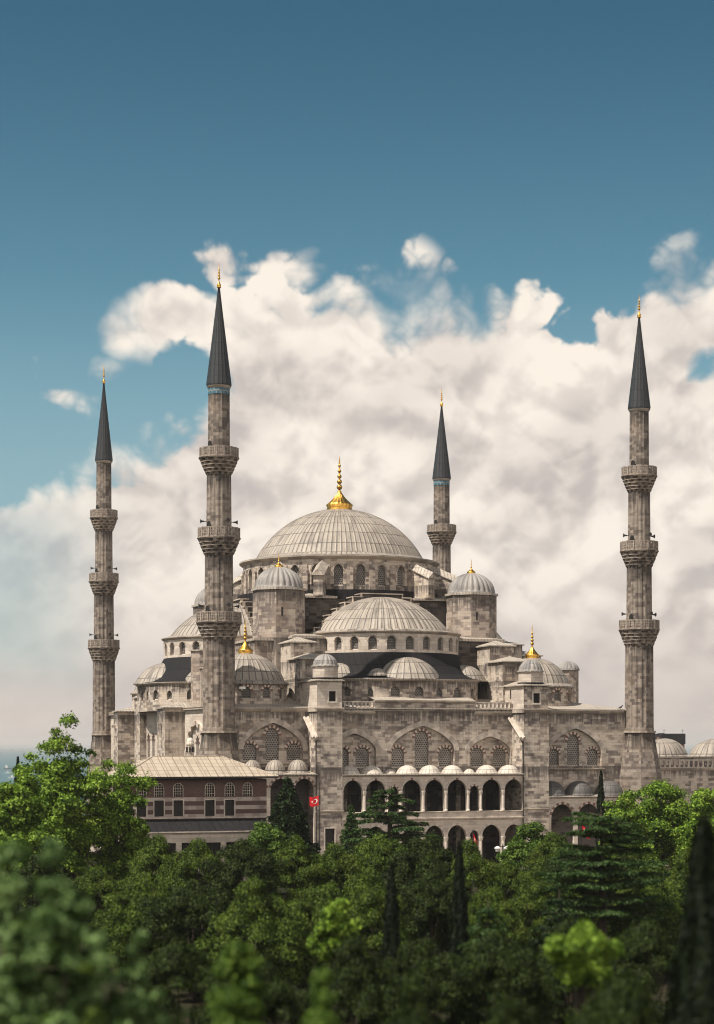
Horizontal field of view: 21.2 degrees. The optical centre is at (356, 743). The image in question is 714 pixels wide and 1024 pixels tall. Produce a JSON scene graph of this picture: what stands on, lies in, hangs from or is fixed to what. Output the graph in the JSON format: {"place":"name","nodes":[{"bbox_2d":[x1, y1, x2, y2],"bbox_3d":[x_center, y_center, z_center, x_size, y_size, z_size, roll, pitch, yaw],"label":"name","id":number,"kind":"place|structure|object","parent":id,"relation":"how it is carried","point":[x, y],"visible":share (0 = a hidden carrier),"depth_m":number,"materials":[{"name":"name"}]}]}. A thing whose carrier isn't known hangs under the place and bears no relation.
{"place":"outdoors","nodes":[
{"label":"outdoors","id":0,"kind":"place"},
{"bbox_2d":[0,826,683,1023],"bbox_3d":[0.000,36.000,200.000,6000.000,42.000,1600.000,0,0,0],"label":"ground","id":1,"kind":"structure","parent":0,"point":[185,1004],"depth_m":117.80,"materials":[{"name":"green plant"}]},
{"bbox_2d":[14,756,19,794],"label":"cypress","id":2,"kind":"object","parent":1,"relation":"on","point":[17,762],"visible":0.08,"depth_m":249.85,"materials":[{"name":"green plant"}]},
{"bbox_2d":[0,772,76,911],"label":"tree","id":3,"kind":"object","parent":1,"relation":"on","point":[25,821],"visible":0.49,"depth_m":146.98,"materials":[{"name":"green plant"}]},
{"bbox_2d":[0,852,85,941],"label":"tree","id":4,"kind":"object","parent":1,"relation":"on","point":[31,870],"visible":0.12,"depth_m":131.16,"materials":[{"name":"green plant"}]},
{"bbox_2d":[0,837,151,1023],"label":"bush","id":5,"kind":"object","parent":1,"relation":"on","point":[54,932],"visible":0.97,"depth_m":37.59,"materials":[{"name":"green plant"}]},
{"bbox_2d":[12,710,157,907],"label":"tree","id":6,"kind":"object","parent":1,"relation":"on","point":[63,788],"visible":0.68,"depth_m":156.65,"materials":[{"name":"green plant"}]},
{"bbox_2d":[76,959,105,1023],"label":"bush","id":7,"kind":"object","parent":1,"relation":"on","point":[94,1014],"visible":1,"depth_m":35.94,"materials":[{"name":"green plant"}]},
{"bbox_2d":[66,865,126,952],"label":"tree","id":8,"kind":"object","parent":1,"relation":"on","point":[95,880],"visible":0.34,"depth_m":135.08,"materials":[{"name":"green plant"}]},
{"bbox_2d":[78,776,151,881],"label":"tree","id":9,"kind":"object","parent":1,"relation":"on","point":[124,852],"visible":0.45,"depth_m":161.77,"materials":[{"name":"green plant"}]},
{"bbox_2d":[89,874,178,983],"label":"tree","id":10,"kind":"object","parent":1,"relation":"on","point":[119,939],"visible":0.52,"depth_m":116.81,"materials":[{"name":"green plant"}]},
{"bbox_2d":[103,930,169,1023],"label":"bush","id":11,"kind":"object","parent":1,"relation":"on","point":[136,968],"visible":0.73,"depth_m":38.83,"materials":[{"name":"green plant"}]},
{"bbox_2d":[119,832,189,934],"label":"tree","id":12,"kind":"object","parent":1,"relation":"on","point":[150,858],"visible":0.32,"depth_m":149.12,"materials":[{"name":"green plant"}]},
{"bbox_2d":[123,935,220,1023],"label":"tree","id":13,"kind":"object","parent":1,"relation":"on","point":[179,958],"visible":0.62,"depth_m":80.79,"materials":[{"name":"green plant"}]},
{"bbox_2d":[166,1003,186,1023],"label":"tree","id":14,"kind":"object","parent":1,"relation":"on","point":[176,1020],"visible":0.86,"depth_m":50.17,"materials":[{"name":"green plant"}]},
{"bbox_2d":[135,879,241,999],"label":"tree","id":15,"kind":"object","parent":1,"relation":"on","point":[183,910],"visible":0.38,"depth_m":110.73,"materials":[{"name":"green plant"}]},
{"bbox_2d":[154,836,231,936],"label":"tree","id":16,"kind":"object","parent":1,"relation":"on","point":[185,864],"visible":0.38,"depth_m":145.20,"materials":[{"name":"green plant"}]},
{"bbox_2d":[207,986,259,1023],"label":"bush","id":17,"kind":"object","parent":1,"relation":"on","point":[230,1003],"visible":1,"depth_m":41.85,"materials":[{"name":"green plant"}]},
{"bbox_2d":[203,940,267,1023],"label":"bush","id":18,"kind":"object","parent":1,"relation":"on","point":[239,965],"visible":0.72,"depth_m":49.69,"materials":[{"name":"green plant"}]},
{"bbox_2d":[200,837,288,937],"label":"tree","id":19,"kind":"object","parent":1,"relation":"on","point":[247,859],"visible":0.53,"depth_m":138.74,"materials":[{"name":"green plant"}]},
{"bbox_2d":[193,951,310,1023],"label":"tree","id":20,"kind":"object","parent":1,"relation":"on","point":[291,1010],"visible":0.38,"depth_m":77.45,"materials":[{"name":"green plant"}]},
{"bbox_2d":[191,875,316,993],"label":"tree","id":21,"kind":"object","parent":1,"relation":"on","point":[252,909],"visible":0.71,"depth_m":107.00,"materials":[{"name":"green plant"}]},
{"bbox_2d":[242,819,292,885],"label":"tree","id":22,"kind":"object","parent":1,"relation":"on","point":[268,836],"visible":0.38,"depth_m":186.77,"materials":[{"name":"green plant"}]},
{"bbox_2d":[266,776,320,887],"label":"spruce","id":23,"kind":"object","parent":1,"relation":"on","point":[287,813],"visible":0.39,"depth_m":202.14,"materials":[{"name":"green plant"}]},
{"bbox_2d":[264,835,333,929],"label":"tree","id":24,"kind":"object","parent":1,"relation":"on","point":[301,863],"visible":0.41,"depth_m":143.13,"materials":[{"name":"green plant"}]},
{"bbox_2d":[302,965,341,1023],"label":"bush","id":25,"kind":"object","parent":1,"relation":"on","point":[322,998],"visible":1,"depth_m":43.95,"materials":[{"name":"green plant"}]},
{"bbox_2d":[270,880,375,993],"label":"tree","id":26,"kind":"object","parent":1,"relation":"on","point":[314,902],"visible":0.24,"depth_m":111.47,"materials":[{"name":"green plant"}]},
{"bbox_2d":[294,841,352,898],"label":"tree","id":27,"kind":"object","parent":1,"relation":"on","point":[332,856],"visible":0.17,"depth_m":147.19,"materials":[{"name":"green plant"}]},
{"bbox_2d":[306,897,361,1008],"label":"tree","id":28,"kind":"object","parent":1,"relation":"on","point":[333,927],"visible":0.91,"depth_m":83.50,"materials":[{"name":"green plant"}]},
{"bbox_2d":[286,931,404,1023],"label":"tree","id":29,"kind":"object","parent":1,"relation":"on","point":[354,989],"visible":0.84,"depth_m":79.21,"materials":[{"name":"green plant"}]},
{"bbox_2d":[333,804,363,883],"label":"spruce","id":30,"kind":"object","parent":1,"relation":"on","point":[350,822],"visible":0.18,"depth_m":205.61,"materials":[{"name":"green plant"}]},
{"bbox_2d":[340,832,413,944],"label":"tree","id":31,"kind":"object","parent":1,"relation":"on","point":[378,851],"visible":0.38,"depth_m":140.86,"materials":[{"name":"green plant"}]},
{"bbox_2d":[346,866,410,986],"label":"tree","id":32,"kind":"object","parent":1,"relation":"on","point":[372,893],"visible":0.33,"depth_m":109.15,"materials":[{"name":"green plant"}]},
{"bbox_2d":[379,862,400,1000],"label":"cypress","id":33,"kind":"object","parent":1,"relation":"on","point":[391,940],"visible":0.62,"depth_m":91.77,"materials":[{"name":"green plant"}]},
{"bbox_2d":[340,788,443,869],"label":"cedar","id":34,"kind":"object","parent":1,"relation":"on","point":[389,817],"visible":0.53,"depth_m":192.55,"materials":[{"name":"green plant"}]},
{"bbox_2d":[380,969,445,1023],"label":"tree","id":35,"kind":"object","parent":1,"relation":"on","point":[412,995],"visible":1,"depth_m":55.92,"materials":[{"name":"green plant"}]},
{"bbox_2d":[372,933,473,1023],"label":"tree","id":36,"kind":"object","parent":1,"relation":"on","point":[410,956],"visible":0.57,"depth_m":83.25,"materials":[{"name":"green plant"}]},
{"bbox_2d":[380,830,472,939],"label":"tree","id":37,"kind":"object","parent":1,"relation":"on","point":[421,857],"visible":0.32,"depth_m":137.26,"materials":[{"name":"green plant"}]},
{"bbox_2d":[397,871,475,956],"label":"tree","id":38,"kind":"object","parent":1,"relation":"on","point":[432,894],"visible":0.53,"depth_m":115.08,"materials":[{"name":"green plant"}]},
{"bbox_2d":[448,841,470,1016],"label":"cypress","id":39,"kind":"object","parent":1,"relation":"on","point":[458,934],"visible":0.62,"depth_m":95.76,"materials":[{"name":"green plant"}]},
{"bbox_2d":[434,837,504,920],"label":"tree","id":40,"kind":"object","parent":1,"relation":"on","point":[481,873],"visible":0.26,"depth_m":135.26,"materials":[{"name":"green plant"}]},
{"bbox_2d":[472,830,477,882],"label":"flag pole","id":41,"kind":"object","parent":1,"relation":"on","point":[473,837],"visible":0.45,"depth_m":205.98,"materials":[{"name":"metal"}]},
{"bbox_2d":[444,898,512,1015],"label":"fir","id":42,"kind":"object","parent":1,"relation":"on","point":[479,926],"visible":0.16,"depth_m":91.75,"materials":[{"name":"green plant"}]},
{"bbox_2d":[449,883,530,946],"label":"tree","id":43,"kind":"object","parent":1,"relation":"on","point":[507,910],"visible":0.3,"depth_m":111.51,"materials":[{"name":"green plant"}]},
{"bbox_2d":[431,930,561,1023],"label":"tree","id":44,"kind":"object","parent":1,"relation":"on","point":[491,962],"visible":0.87,"depth_m":81.06,"materials":[{"name":"green plant"}]},
{"bbox_2d":[494,844,507,851],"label":"street lamp","id":45,"kind":"object","parent":1,"relation":"on","point":[497,848],"visible":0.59,"depth_m":199.88,"materials":[{"name":"metal"}]},
{"bbox_2d":[476,858,539,929],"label":"tree","id":46,"kind":"object","parent":1,"relation":"on","point":[512,877],"visible":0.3,"depth_m":139.16,"materials":[{"name":"green plant"}]},
{"bbox_2d":[486,987,542,1023],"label":"tree","id":47,"kind":"object","parent":1,"relation":"on","point":[509,1013],"visible":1,"depth_m":53.69,"materials":[{"name":"green plant"}]},
{"bbox_2d":[495,820,551,874],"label":"tree","id":48,"kind":"object","parent":1,"relation":"on","point":[517,849],"visible":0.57,"depth_m":185.39,"materials":[{"name":"green plant"}]},
{"bbox_2d":[506,865,572,959],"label":"tree","id":49,"kind":"object","parent":1,"relation":"on","point":[529,897],"visible":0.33,"depth_m":126.76,"materials":[{"name":"green plant"}]},
{"bbox_2d":[522,829,576,883],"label":"tree","id":50,"kind":"object","parent":1,"relation":"on","point":[542,849],"visible":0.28,"depth_m":171.37,"materials":[{"name":"green plant"}]},
{"bbox_2d":[528,889,577,1005],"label":"fir","id":51,"kind":"object","parent":1,"relation":"on","point":[560,912],"visible":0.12,"depth_m":99.75,"materials":[{"name":"green plant"}]},
{"bbox_2d":[525,860,588,917],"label":"tree","id":52,"kind":"object","parent":1,"relation":"on","point":[554,868],"visible":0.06,"depth_m":157.10,"materials":[{"name":"green plant"}]},
{"bbox_2d":[509,914,608,1023],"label":"tree","id":53,"kind":"object","parent":1,"relation":"on","point":[560,1015],"visible":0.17,"depth_m":86.56,"materials":[{"name":"green plant"}]},
{"bbox_2d":[540,918,627,1015],"bbox_3d":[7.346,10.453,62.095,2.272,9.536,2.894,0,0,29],"label":"tree","id":54,"kind":"object","parent":1,"relation":"on","point":[582,951],"visible":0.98,"depth_m":61.51,"materials":[{"name":"green plant"}]},
{"bbox_2d":[595,770,604,859],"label":"cypress","id":55,"kind":"object","parent":1,"relation":"on","point":[600,800],"visible":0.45,"depth_m":213.77,"materials":[{"name":"green plant"}]},
{"bbox_2d":[563,879,637,939],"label":"tree","id":56,"kind":"object","parent":1,"relation":"on","point":[595,920],"visible":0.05,"depth_m":137.26,"materials":[{"name":"green plant"}]},
{"bbox_2d":[533,811,672,938],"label":"cedar","id":57,"kind":"object","parent":1,"relation":"on","point":[602,897],"visible":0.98,"depth_m":119.33,"materials":[{"name":"green plant"}]},
{"bbox_2d":[566,969,670,1023],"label":"tree","id":58,"kind":"object","parent":1,"relation":"on","point":[623,1003],"visible":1,"depth_m":54.65,"materials":[{"name":"green plant"}]},
{"bbox_2d":[598,793,654,869],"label":"tree","id":59,"kind":"object","parent":1,"relation":"on","point":[624,802],"visible":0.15,"depth_m":179.35,"materials":[{"name":"green plant"}]},
{"bbox_2d":[606,844,668,912],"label":"tree","id":60,"kind":"object","parent":1,"relation":"on","point":[662,869],"visible":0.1,"depth_m":159.41,"materials":[{"name":"green plant"}]},
{"bbox_2d":[597,869,683,970],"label":"tree","id":61,"kind":"object","parent":1,"relation":"on","point":[671,925],"visible":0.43,"depth_m":124.36,"materials":[{"name":"green plant"}]},
{"bbox_2d":[607,914,678,1023],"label":"tree","id":62,"kind":"object","parent":1,"relation":"on","point":[643,941],"visible":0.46,"depth_m":84.81,"materials":[{"name":"green plant"}]},
{"bbox_2d":[597,777,693,874],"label":"tree","id":63,"kind":"object","parent":1,"relation":"on","point":[663,819],"visible":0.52,"depth_m":185.44,"materials":[{"name":"green plant"}]},
{"bbox_2d":[647,847,689,947],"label":"tree","id":64,"kind":"object","parent":1,"relation":"on","point":[679,873],"visible":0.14,"depth_m":131.44,"materials":[{"name":"green plant"}]},
{"bbox_2d":[655,729,685,746],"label":"house","id":65,"kind":"structure","parent":1,"relation":"on","point":[680,739],"depth_m":419.84,"materials":[{"name":"brick"}]},
{"bbox_2d":[666,816,713,1023],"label":"cypress","id":66,"kind":"object","parent":1,"relation":"on","point":[692,978],"visible":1,"depth_m":45.67,"materials":[{"name":"green plant"}]},
{"bbox_2d":[676,786,713,854],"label":"tree","id":67,"kind":"object","parent":1,"relation":"on","point":[701,801],"visible":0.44,"depth_m":174.85,"materials":[{"name":"green plant"}]},
{"bbox_2d":[0,745,695,816],"bbox_3d":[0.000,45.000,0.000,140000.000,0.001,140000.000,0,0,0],"label":"sea","id":68,"kind":"structure","parent":0,"point":[8,757],"depth_m":7483.33,"materials":[{"name":"liquid"}]},
{"bbox_2d":[0,0,713,744],"label":"sky","id":69,"kind":"structure","parent":0,"point":[395,203],"materials":[{"name":"blue"}]},
{"bbox_2d":[90,846,667,872],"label":"terrace paving","id":70,"kind":"structure","parent":0,"point":[92,849],"depth_m":267.40,"materials":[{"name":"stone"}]},
{"bbox_2d":[87,369,119,803],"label":"minaret","id":71,"kind":"object","parent":70,"relation":"on","point":[103,644],"visible":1,"depth_m":282.24,"materials":[{"name":"stone"}]},
{"bbox_2d":[104,738,278,880],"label":"pavilion","id":72,"kind":"structure","parent":70,"relation":"on","point":[215,802],"depth_m":208.74,"materials":[{"name":"brick"}]},
{"bbox_2d":[196,269,241,761],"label":"minaret","id":73,"kind":"object","parent":70,"relation":"on","point":[218,621],"visible":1,"depth_m":222.64,"materials":[{"name":"stone"}]},
{"bbox_2d":[310,782,319,852],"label":"flag pole","id":74,"kind":"object","parent":70,"relation":"on","point":[314,801],"visible":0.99,"depth_m":218.96,"materials":[{"name":"metal"}]},
{"bbox_2d":[108,456,626,862],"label":"mosque","id":75,"kind":"structure","parent":70,"relation":"on","point":[373,653],"depth_m":238.05,"materials":[{"name":"stone"}]},
{"bbox_2d":[427,388,456,572],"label":"minaret","id":76,"kind":"object","parent":70,"relation":"on","point":[441,532],"visible":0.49,"depth_m":301.53,"materials":[{"name":"stone"}]},
{"bbox_2d":[618,298,661,805],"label":"minaret","id":77,"kind":"object","parent":70,"relation":"on","point":[639,628],"visible":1,"depth_m":240.81,"materials":[{"name":"stone"}]},
{"bbox_2d":[655,738,713,820],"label":"courtyard wing","id":78,"kind":"structure","parent":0,"point":[692,771],"depth_m":247.65,"materials":[{"name":"beige stone"}]}
]}

